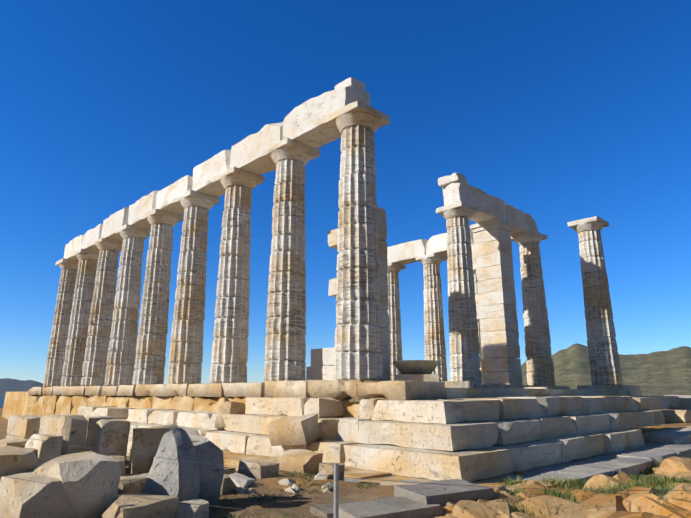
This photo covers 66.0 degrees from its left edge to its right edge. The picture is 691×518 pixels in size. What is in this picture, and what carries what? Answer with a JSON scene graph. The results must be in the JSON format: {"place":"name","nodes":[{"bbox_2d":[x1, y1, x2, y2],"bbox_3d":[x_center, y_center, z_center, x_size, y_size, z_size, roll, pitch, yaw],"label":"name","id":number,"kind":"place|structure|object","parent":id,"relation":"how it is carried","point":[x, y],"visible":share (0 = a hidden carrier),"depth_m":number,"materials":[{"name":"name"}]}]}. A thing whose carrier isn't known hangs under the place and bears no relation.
{"place":"outdoors","nodes":[
{"label":"outdoors","id":0,"kind":"place"},
{"bbox_2d":[0,378,42,396],"bbox_3d":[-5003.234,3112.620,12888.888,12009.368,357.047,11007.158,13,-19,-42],"label":"hills","id":1,"kind":"structure","parent":0,"point":[10,385],"depth_m":10054.19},
{"bbox_2d":[101,492,178,517],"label":"brown rubble","id":2,"kind":"object","parent":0,"point":[124,506],"visible":0.94,"depth_m":4.25,"materials":[{"name":"stone"}]},
{"bbox_2d":[193,439,223,505],"bbox_3d":[-1.445,2.131,5.269,0.463,0.665,0.274,14,-31,-26],"label":"boulder","id":3,"kind":"object","parent":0,"point":[211,474],"visible":0.4,"depth_m":5.21,"materials":[{"name":"stone"}]},
{"bbox_2d":[0,397,690,517],"bbox_3d":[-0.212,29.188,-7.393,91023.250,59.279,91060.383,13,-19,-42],"label":"ground","id":4,"kind":"structure","parent":0,"point":[348,491],"depth_m":5.69,"materials":[{"name":"soil"}]},
{"bbox_2d":[6,415,40,438],"bbox_3d":[-4.148,2.398,6.920,0.678,0.695,0.316,-13,-19,41],"label":"rubble","id":5,"kind":"object","parent":4,"relation":"on","point":[26,426],"visible":0.19,"depth_m":6.81,"materials":[{"name":"stone"}]},
{"bbox_2d":[0,471,69,517],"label":"rubble","id":6,"kind":"object","parent":4,"relation":"on","point":[20,498],"visible":0.73,"depth_m":4.29,"materials":[{"name":"stone"}]},
{"bbox_2d":[33,395,46,415],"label":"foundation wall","id":7,"kind":"structure","parent":4,"relation":"on","point":[38,407],"depth_m":24.55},
{"bbox_2d":[28,387,42,394],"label":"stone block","id":8,"kind":"structure","parent":7,"relation":"on","point":[35,391],"depth_m":25.24,"materials":[{"name":"stone"}]},
{"bbox_2d":[43,258,78,386],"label":"column","id":9,"kind":"structure","parent":8,"relation":"on","point":[55,362],"depth_m":25.59,"materials":[{"name":"stone"}]},
{"bbox_2d":[25,434,62,462],"bbox_3d":[-3.380,2.238,5.939,0.294,0.550,0.687,14,-20,-36],"label":"rubble","id":10,"kind":"object","parent":4,"relation":"on","point":[47,451],"visible":0.46,"depth_m":5.74,"materials":[{"name":"stone"}]},
{"bbox_2d":[33,451,120,517],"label":"rubble","id":11,"kind":"object","parent":4,"relation":"on","point":[90,470],"visible":0.69,"depth_m":4.49,"materials":[{"name":"stone"}]},
{"bbox_2d":[91,419,130,460],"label":"stone block","id":12,"kind":"structure","parent":4,"relation":"on","point":[110,435],"depth_m":6.45,"materials":[{"name":"stone"}]},
{"bbox_2d":[104,396,129,407],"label":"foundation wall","id":13,"kind":"structure","parent":4,"relation":"on","point":[120,401],"depth_m":18.39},
{"bbox_2d":[101,386,118,395],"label":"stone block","id":14,"kind":"structure","parent":13,"relation":"on","point":[109,390],"depth_m":18.83,"materials":[{"name":"stone"}]},
{"bbox_2d":[104,224,149,385],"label":"column","id":15,"kind":"structure","parent":14,"relation":"on","point":[121,357],"depth_m":20.33,"materials":[{"name":"stone"}]},
{"bbox_2d":[101,207,128,240],"bbox_3d":[-9.362,-1.397,22.411,0.866,0.954,2.550,13,-19,-42],"label":"architrave","id":16,"kind":"object","parent":15,"relation":"on","point":[113,223],"visible":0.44,"depth_m":22.13,"materials":[{"name":"stone"}]},
{"bbox_2d":[117,385,135,395],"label":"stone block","id":17,"kind":"structure","parent":13,"relation":"on","point":[126,390],"depth_m":17.88,"materials":[{"name":"stone"}]},
{"bbox_2d":[132,209,183,384],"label":"column","id":18,"kind":"structure","parent":17,"relation":"on","point":[150,361],"depth_m":18.57,"materials":[{"name":"stone"}]},
{"bbox_2d":[128,190,159,229],"bbox_3d":[-7.580,-1.840,20.681,0.872,0.958,2.540,13,-19,-42],"label":"architrave","id":19,"kind":"object","parent":18,"relation":"on","point":[140,208],"visible":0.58,"depth_m":20.40,"materials":[{"name":"stone"}]},
{"bbox_2d":[118,473,148,493],"bbox_3d":[-2.180,2.378,5.494,0.342,0.264,0.557,-12,-18,38],"label":"rubble","id":20,"kind":"object","parent":4,"relation":"on","point":[132,484],"visible":0.29,"depth_m":5.35,"materials":[{"name":"stone"}]},
{"bbox_2d":[129,423,177,474],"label":"stone block","id":21,"kind":"structure","parent":4,"relation":"on","point":[146,442],"depth_m":6.32,"materials":[{"name":"stone"}]},
{"bbox_2d":[172,395,194,409],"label":"stone block","id":22,"kind":"structure","parent":4,"relation":"on","point":[182,403],"depth_m":15.03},
{"bbox_2d":[163,383,203,396],"bbox_3d":[-4.508,3.929,15.944,1.327,0.390,1.477,13,-19,-42],"label":"stylobate","id":23,"kind":"object","parent":22,"relation":"on","point":[171,390],"visible":0.5,"depth_m":15.52,"materials":[{"name":"stone"}]},
{"bbox_2d":[167,189,219,383],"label":"column","id":24,"kind":"structure","parent":23,"relation":"on","point":[186,354],"depth_m":16.82,"materials":[{"name":"stone"}]},
{"bbox_2d":[156,175,192,214],"bbox_3d":[-5.837,-2.192,18.897,0.868,0.779,2.552,13,-19,-42],"label":"architrave","id":25,"kind":"object","parent":24,"relation":"on","point":[167,195],"visible":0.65,"depth_m":18.62,"materials":[{"name":"stone"}]},
{"bbox_2d":[176,498,208,517],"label":"stone block","id":26,"kind":"object","parent":4,"relation":"on","point":[186,509],"visible":0.79,"depth_m":4.44,"materials":[{"name":"stone"}]},
{"bbox_2d":[194,397,232,411],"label":"foundation wall","id":27,"kind":"structure","parent":4,"relation":"on","point":[212,404],"depth_m":14.21,"materials":[{"name":"stone"}]},
{"bbox_2d":[187,383,224,396],"bbox_3d":[-3.369,3.648,14.801,1.331,0.365,1.865,13,-19,-42],"label":"stylobate","id":28,"kind":"object","parent":27,"relation":"on","point":[206,390],"visible":0.46,"depth_m":14.30,"materials":[{"name":"stone"}]},
{"bbox_2d":[209,167,264,382],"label":"column","id":29,"kind":"structure","parent":28,"relation":"on","point":[229,356],"depth_m":15.05,"materials":[{"name":"stone"}]},
{"bbox_2d":[192,150,230,196],"bbox_3d":[-4.065,-2.698,17.173,0.867,0.914,2.542,13,-19,-42],"label":"architrave","id":30,"kind":"object","parent":29,"relation":"on","point":[206,172],"visible":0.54,"depth_m":16.93,"materials":[{"name":"stone"}]},
{"bbox_2d":[223,450,240,456],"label":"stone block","id":31,"kind":"structure","parent":4,"relation":"on","point":[226,453],"depth_m":10.64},
{"bbox_2d":[205,430,264,453],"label":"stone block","id":32,"kind":"structure","parent":31,"relation":"on","point":[232,441],"depth_m":11.11,"materials":[{"name":"stone"}]},
{"bbox_2d":[228,397,245,405],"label":"stone block","id":33,"kind":"structure","parent":4,"relation":"on","point":[240,399],"depth_m":13.24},
{"bbox_2d":[222,382,264,396],"bbox_3d":[-2.126,3.335,13.550,1.331,0.366,1.779,13,-19,-42],"label":"stylobate","id":34,"kind":"object","parent":33,"relation":"on","point":[243,389],"visible":0.65,"depth_m":13.03,"materials":[{"name":"stone"}]},
{"bbox_2d":[223,454,277,470],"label":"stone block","id":35,"kind":"structure","parent":4,"relation":"on","point":[230,461],"depth_m":9.73,"materials":[{"name":"stone"}]},
{"bbox_2d":[245,435,334,456],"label":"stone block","id":36,"kind":"structure","parent":35,"relation":"on","point":[258,444],"depth_m":10.26,"materials":[{"name":"stone"}]},
{"bbox_2d":[238,415,291,434],"bbox_3d":[-1.382,3.492,11.235,0.928,0.376,1.913,13,-19,-42],"label":"step","id":37,"kind":"object","parent":36,"relation":"on","point":[256,424],"visible":0.35,"depth_m":11.14,"materials":[{"name":"stone"}]},
{"bbox_2d":[245,397,309,415],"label":"stone block","id":38,"kind":"structure","parent":37,"relation":"on","point":[291,406],"depth_m":11.40,"materials":[{"name":"stone"}]},
{"bbox_2d":[266,413,325,445],"bbox_3d":[-0.960,3.101,9.656,1.116,0.409,0.519,-20,-7,39],"label":"leaning block","id":39,"kind":"object","parent":36,"relation":"on","point":[300,430],"depth_m":9.39,"materials":[{"name":"stone"}]},
{"bbox_2d":[316,417,339,439],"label":"step","id":40,"kind":"object","parent":36,"relation":"on","point":[328,426],"visible":0.35,"depth_m":9.81,"materials":[{"name":"stone"}]},
{"bbox_2d":[304,398,343,416],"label":"stone block","id":41,"kind":"structure","parent":40,"relation":"on","point":[326,407],"depth_m":10.59,"materials":[{"name":"stone"}]},
{"bbox_2d":[237,460,278,478],"bbox_3d":[-1.124,2.738,6.874,0.558,0.233,0.305,-11,-22,37],"label":"stone block","id":42,"kind":"object","parent":4,"relation":"on","point":[256,473],"visible":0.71,"depth_m":6.74,"materials":[{"name":"stone"}]},
{"bbox_2d":[277,449,322,474],"bbox_3d":[-0.708,3.203,8.339,0.409,0.329,0.808,1,-12,-39],"label":"stone block","id":43,"kind":"object","parent":4,"relation":"on","point":[300,460],"visible":0.69,"depth_m":8.13,"materials":[{"name":"stone"}]},
{"bbox_2d":[2,392,637,428],"bbox_3d":[-4.598,6.799,24.316,12.921,1.457,29.019,13,-19,-42],"label":"podium","id":44,"kind":"object","parent":4,"relation":"on","point":[15,403],"visible":0.08,"depth_m":27.50,"materials":[{"name":"stone"}]},
{"bbox_2d":[55,395,74,414],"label":"foundation wall","id":45,"kind":"structure","parent":44,"relation":"on","point":[64,405],"depth_m":22.21,"materials":[{"name":"stone"}]},
{"bbox_2d":[52,386,74,394],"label":"stone block","id":46,"kind":"structure","parent":45,"relation":"on","point":[60,390],"depth_m":22.73,"materials":[{"name":"stone"}]},
{"bbox_2d":[61,248,98,385],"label":"column","id":47,"kind":"structure","parent":46,"relation":"on","point":[76,346],"depth_m":23.85,"materials":[{"name":"stone"}]},
{"bbox_2d":[71,395,87,414],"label":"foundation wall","id":48,"kind":"structure","parent":44,"relation":"on","point":[78,400],"depth_m":21.18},
{"bbox_2d":[68,386,84,394],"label":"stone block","id":49,"kind":"structure","parent":48,"relation":"on","point":[77,390],"depth_m":21.27,"materials":[{"name":"stone"}]},
{"bbox_2d":[80,238,122,385],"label":"column","id":50,"kind":"structure","parent":49,"relation":"on","point":[98,338],"depth_m":22.09,"materials":[{"name":"stone"}]},
{"bbox_2d":[306,207,389,379],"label":"anta remains","id":51,"kind":"object","parent":44,"relation":"on","point":[321,367],"visible":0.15,"depth_m":14.97,"materials":[{"name":"stone"}]},
{"bbox_2d":[308,380,391,401],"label":"stone block","id":52,"kind":"structure","parent":44,"relation":"on","point":[342,390],"depth_m":10.71,"materials":[{"name":"stone"}]},
{"bbox_2d":[324,101,389,379],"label":"column","id":53,"kind":"structure","parent":52,"relation":"on","point":[358,330],"depth_m":11.50,"materials":[{"name":"stone"}]},
{"bbox_2d":[283,85,369,148],"bbox_3d":[-0.562,-3.572,13.653,0.875,0.893,2.551,13,-19,-42],"label":"architrave","id":54,"kind":"object","parent":53,"relation":"on","point":[303,123],"visible":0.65,"depth_m":13.36,"materials":[{"name":"stone"}]},
{"bbox_2d":[387,262,405,380],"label":"column","id":55,"kind":"structure","parent":44,"relation":"on","point":[395,341],"depth_m":26.46,"materials":[{"name":"stone"}]},
{"bbox_2d":[416,253,447,381],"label":"column","id":56,"kind":"structure","parent":44,"relation":"on","point":[434,343],"depth_m":24.66,"materials":[{"name":"stone"}]},
{"bbox_2d":[387,239,428,264],"bbox_3d":[3.205,-0.307,26.640,0.874,0.886,2.641,13,-19,-42],"label":"architrave","id":57,"kind":"object","parent":56,"relation":"on","point":[406,253],"visible":0.69,"depth_m":26.31,"materials":[{"name":"stone"}]},
{"bbox_2d":[474,384,533,388],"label":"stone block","id":58,"kind":"structure","parent":44,"relation":"on","point":[481,386],"depth_m":16.94,"materials":[{"name":"stone"}]},
{"bbox_2d":[483,371,522,384],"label":"stone block","id":59,"kind":"object","parent":58,"relation":"on","point":[507,377],"visible":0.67,"depth_m":19.02,"materials":[{"name":"stone"}]},
{"bbox_2d":[482,357,521,371],"bbox_3d":[5.704,3.885,19.477,0.964,0.489,1.051,13,-19,-42],"label":"stone block","id":60,"kind":"object","parent":59,"relation":"on","point":[505,364],"visible":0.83,"depth_m":19.13,"materials":[{"name":"stone"}]},
{"bbox_2d":[481,344,519,357],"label":"stone block","id":61,"kind":"object","parent":60,"relation":"on","point":[502,351],"visible":0.81,"depth_m":19.25,"materials":[{"name":"stone"}]},
{"bbox_2d":[480,330,518,344],"bbox_3d":[5.721,2.948,19.712,0.965,0.486,1.059,13,-19,-42],"label":"stone block","id":62,"kind":"object","parent":61,"relation":"on","point":[499,337],"visible":0.79,"depth_m":19.37,"materials":[{"name":"stone"}]},
{"bbox_2d":[479,317,517,331],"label":"stone block","id":63,"kind":"object","parent":62,"relation":"on","point":[498,324],"visible":0.81,"depth_m":19.48,"materials":[{"name":"stone"}]},
{"bbox_2d":[479,304,516,318],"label":"stone block","id":64,"kind":"object","parent":63,"relation":"on","point":[495,311],"visible":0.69,"depth_m":19.61,"materials":[{"name":"stone"}]},
{"bbox_2d":[478,290,515,305],"bbox_3d":[5.720,1.540,20.069,0.955,0.494,1.048,13,-19,-42],"label":"stone block","id":65,"kind":"object","parent":64,"relation":"on","point":[499,297],"visible":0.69,"depth_m":19.72,"materials":[{"name":"stone"}]},
{"bbox_2d":[477,277,514,293],"bbox_3d":[5.714,1.074,20.192,0.962,0.491,1.069,13,-19,-42],"label":"stone block","id":66,"kind":"object","parent":65,"relation":"on","point":[493,285],"visible":0.69,"depth_m":19.84,"materials":[{"name":"stone"}]},
{"bbox_2d":[476,265,513,280],"bbox_3d":[5.708,0.605,20.303,0.959,0.490,1.066,13,-19,-42],"label":"stone block","id":67,"kind":"object","parent":66,"relation":"on","point":[494,272],"visible":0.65,"depth_m":19.96,"materials":[{"name":"stone"}]},
{"bbox_2d":[0,433,690,517],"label":"fence wires","id":68,"kind":"object","parent":4,"relation":"on","point":[310,474],"visible":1,"depth_m":3.84,"materials":[{"name":"metal"}]},
{"bbox_2d":[315,466,391,478],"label":"stone slab","id":69,"kind":"structure","parent":4,"relation":"on","point":[350,472],"depth_m":7.92,"materials":[{"name":"stone"}]},
{"bbox_2d":[309,439,362,462],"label":"stone block","id":70,"kind":"structure","parent":69,"relation":"on","point":[332,450],"depth_m":8.97,"materials":[{"name":"stone"}]},
{"bbox_2d":[335,417,370,441],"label":"step","id":71,"kind":"object","parent":70,"relation":"on","point":[347,428],"visible":0.4,"depth_m":9.32,"materials":[{"name":"stone"}]},
{"bbox_2d":[344,444,512,482],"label":"step block","id":72,"kind":"structure","parent":69,"relation":"on","point":[470,465],"depth_m":7.77,"materials":[{"name":"stone"}]},
{"bbox_2d":[357,420,497,450],"bbox_3d":[1.369,2.900,8.868,1.418,0.378,1.984,13,-19,-43],"label":"step","id":73,"kind":"object","parent":72,"relation":"on","point":[457,436],"visible":0.92,"depth_m":8.25,"materials":[{"name":"stone"}]},
{"bbox_2d":[371,399,499,423],"bbox_3d":[1.635,2.683,9.473,1.812,0.365,1.630,13,-19,-43],"label":"step","id":74,"kind":"object","parent":73,"relation":"on","point":[442,411],"visible":0.94,"depth_m":8.84,"materials":[{"name":"stone"}]},
{"bbox_2d":[357,381,446,399],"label":"stone block","id":75,"kind":"structure","parent":74,"relation":"on","point":[410,390],"depth_m":9.82,"materials":[{"name":"stone"}]},
{"bbox_2d":[339,496,443,517],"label":"slab","id":76,"kind":"object","parent":4,"relation":"on","point":[398,507],"depth_m":4.53,"materials":[{"name":"stone"}]},
{"bbox_2d":[101,457,690,517],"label":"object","id":77,"kind":"object","parent":4,"relation":"on","point":[642,481],"visible":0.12,"depth_m":5.82,"materials":[{"name":"plant"}]},
{"bbox_2d":[394,479,494,506],"bbox_3d":[0.950,2.306,5.135,0.938,0.218,0.635,9,-16,-31],"label":"slab","id":78,"kind":"object","parent":4,"relation":"on","point":[437,492],"depth_m":4.98,"materials":[{"name":"stone"}]},
{"bbox_2d":[358,475,555,490],"bbox_3d":[1.540,3.278,7.315,2.047,0.436,2.126,13,-19,-42],"label":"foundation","id":79,"kind":"object","parent":4,"relation":"on","point":[396,478],"visible":0.15,"depth_m":7.38,"materials":[{"name":"stone"}]},
{"bbox_2d":[433,456,690,517],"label":"outcrop","id":80,"kind":"object","parent":4,"relation":"on","point":[642,504],"visible":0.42,"depth_m":4.78,"materials":[{"name":"stone"}]},
{"bbox_2d":[498,465,613,484],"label":"slab","id":81,"kind":"structure","parent":80,"relation":"on","point":[571,472],"depth_m":8.22,"materials":[{"name":"stone"}]},
{"bbox_2d":[491,441,562,470],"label":"step block","id":82,"kind":"structure","parent":81,"relation":"on","point":[525,456],"depth_m":8.74,"materials":[{"name":"stone"}]},
{"bbox_2d":[473,419,541,444],"bbox_3d":[2.388,3.142,9.832,1.520,0.368,1.996,13,-19,-43],"label":"step","id":83,"kind":"object","parent":82,"relation":"on","point":[511,431],"visible":0.27,"depth_m":9.07,"materials":[{"name":"stone"}]},
{"bbox_2d":[555,455,654,475],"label":"slab","id":84,"kind":"structure","parent":80,"relation":"on","point":[627,465],"depth_m":9.34,"materials":[{"name":"stone"}]},
{"bbox_2d":[535,434,604,462],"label":"step block","id":85,"kind":"structure","parent":84,"relation":"on","point":[580,446],"depth_m":9.87,"materials":[{"name":"stone"}]},
{"bbox_2d":[520,416,577,438],"bbox_3d":[3.404,3.394,10.858,1.525,0.389,2.014,13,-19,-42],"label":"step","id":86,"kind":"object","parent":85,"relation":"on","point":[554,426],"visible":0.27,"depth_m":10.14,"materials":[{"name":"stone"}]},
{"bbox_2d":[451,398,544,419],"bbox_3d":[2.818,2.957,10.582,1.566,0.374,1.639,13,-19,-43],"label":"step","id":87,"kind":"object","parent":86,"relation":"on","point":[514,408],"visible":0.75,"depth_m":9.95,"materials":[{"name":"stone"}]},
{"bbox_2d":[600,449,677,464],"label":"slab","id":88,"kind":"structure","parent":80,"relation":"on","point":[659,456],"depth_m":10.46,"materials":[{"name":"stone"}]},
{"bbox_2d":[588,430,638,452],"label":"step block","id":89,"kind":"structure","parent":88,"relation":"on","point":[618,440],"depth_m":11.09,"materials":[{"name":"stone"}]},
{"bbox_2d":[555,414,610,434],"bbox_3d":[4.583,3.667,11.926,1.847,0.381,1.995,14,-19,-43],"label":"step","id":90,"kind":"object","parent":89,"relation":"on","point":[587,423],"visible":0.27,"depth_m":11.23,"materials":[{"name":"stone"}]},
{"bbox_2d":[476,396,586,416],"bbox_3d":[4.123,3.258,11.831,2.150,0.410,1.641,14,-19,-43],"label":"step","id":91,"kind":"object","parent":90,"relation":"on","point":[559,405],"visible":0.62,"depth_m":11.22,"materials":[{"name":"stone"}]},
{"bbox_2d":[633,442,690,458],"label":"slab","id":92,"kind":"structure","parent":80,"relation":"on","point":[683,451],"depth_m":11.55,"materials":[{"name":"stone"}]},
{"bbox_2d":[642,426,690,444],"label":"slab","id":93,"kind":"structure","parent":92,"relation":"on","point":[681,435],"depth_m":13.02,"materials":[{"name":"stone"}]},
{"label":"stones","id":94,"kind":"object","parent":4,"relation":"on","visible":0},
{"bbox_2d":[0,446,37,480],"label":"rubble","id":95,"kind":"object","parent":94,"relation":"on","point":[15,460],"visible":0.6,"depth_m":4.82,"materials":[{"name":"stone"}]},
{"bbox_2d":[39,414,87,454],"bbox_3d":[-3.429,2.248,6.399,0.748,0.721,0.273,-11,-18,36],"label":"rubble","id":96,"kind":"object","parent":94,"relation":"on","point":[71,429],"visible":0.54,"depth_m":6.25,"materials":[{"name":"stone"}]},
{"bbox_2d":[141,427,199,501],"bbox_3d":[-1.619,1.994,4.939,0.618,0.819,0.260,-20,-34,29],"label":"boulder","id":97,"kind":"object","parent":94,"relation":"on","point":[178,478],"depth_m":4.83,"materials":[{"name":"stone"}]},
{"bbox_3d":[-4.282,4.709,12.909,1.239,0.483,1.812,13,-19,-42],"label":"ledge","id":98,"kind":"object","parent":4,"relation":"on","visible":0},
{"bbox_2d":[178,427,223,436],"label":"stone block","id":99,"kind":"structure","parent":98,"relation":"on","point":[202,431],"depth_m":12.07,"materials":[{"name":"stone"}]},
{"bbox_2d":[176,411,216,428],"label":"step","id":100,"kind":"object","parent":99,"relation":"on","point":[196,419],"visible":0.58,"depth_m":13.04,"materials":[{"name":"stone"}]},
{"bbox_3d":[-0.819,3.683,11.859,1.093,1.209,1.826,13,-19,-42],"label":"foundation wall","id":101,"kind":"object","parent":4,"relation":"on","visible":0},
{"bbox_2d":[273,382,310,397],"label":"stone block","id":102,"kind":"structure","parent":101,"relation":"on","point":[297,389],"depth_m":11.61,"materials":[{"name":"stone"}]},
{"bbox_2d":[264,380,329,396],"bbox_3d":[-0.936,3.020,12.343,1.330,0.395,1.751,13,-19,-42],"label":"stylobate","id":103,"kind":"object","parent":101,"relation":"on","point":[269,387],"visible":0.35,"depth_m":12.21,"materials":[{"name":"stone"}]},
{"bbox_2d":[262,138,319,380],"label":"column","id":104,"kind":"structure","parent":103,"relation":"on","point":[285,348],"depth_m":13.27,"materials":[{"name":"stone"}]},
{"bbox_2d":[230,122,282,174],"bbox_3d":[-2.308,-3.140,15.418,0.881,0.930,2.541,13,-19,-42],"label":"architrave","id":105,"kind":"object","parent":104,"relation":"on","point":[246,154],"visible":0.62,"depth_m":15.21,"materials":[{"name":"stone"}]},
{"bbox_2d":[0,0,690,383],"label":"sky","id":106,"kind":"structure","parent":0,"point":[561,112],"materials":[{"name":"blue"}]},
{"bbox_2d":[436,201,481,384],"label":"column","id":107,"kind":"structure","parent":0,"point":[465,363],"depth_m":17.85,"materials":[{"name":"stone"}]},
{"bbox_2d":[442,181,506,222],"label":"architrave block","id":108,"kind":"structure","parent":107,"relation":"on","point":[488,207],"depth_m":19.31,"materials":[{"name":"stone"}]},
{"bbox_2d":[468,388,615,389],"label":"floor","id":109,"kind":"structure","parent":0,"point":[520,388],"depth_m":13.01,"materials":[{"name":"stone"}]},
{"bbox_2d":[396,374,438,381],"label":"stone block","id":110,"kind":"structure","parent":109,"relation":"on","point":[418,377],"depth_m":13.42,"materials":[{"name":"stone"}]},
{"bbox_2d":[393,360,439,373],"bbox_3d":[1.886,2.912,14.211,1.240,0.370,1.240,13,-19,-42],"label":"fallen capital","id":111,"kind":"object","parent":110,"relation":"on","point":[415,366],"visible":0.9,"depth_m":13.79,"materials":[{"name":"stone"}]},
{"bbox_2d":[534,386,566,386],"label":"plinth","id":112,"kind":"structure","parent":109,"relation":"on","point":[550,386],"depth_m":20.01,"materials":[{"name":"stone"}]},
{"bbox_2d":[510,230,554,385],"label":"column","id":113,"kind":"structure","parent":112,"relation":"on","point":[539,365],"depth_m":21.07,"materials":[{"name":"stone"}]},
{"bbox_2d":[505,204,537,234],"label":"architrave block","id":114,"kind":"structure","parent":113,"relation":"on","point":[520,220],"depth_m":21.35,"materials":[{"name":"stone"}]},
{"bbox_2d":[567,216,622,384],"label":"column","id":115,"kind":"structure","parent":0,"point":[604,360],"depth_m":19.38,"materials":[{"name":"stone"}]},
{"bbox_2d":[521,343,690,395],"bbox_3d":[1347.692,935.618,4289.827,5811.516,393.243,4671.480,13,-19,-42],"label":"hills","id":116,"kind":"structure","parent":0,"point":[661,373],"depth_m":2481.83,"materials":[{"name":"plant"}]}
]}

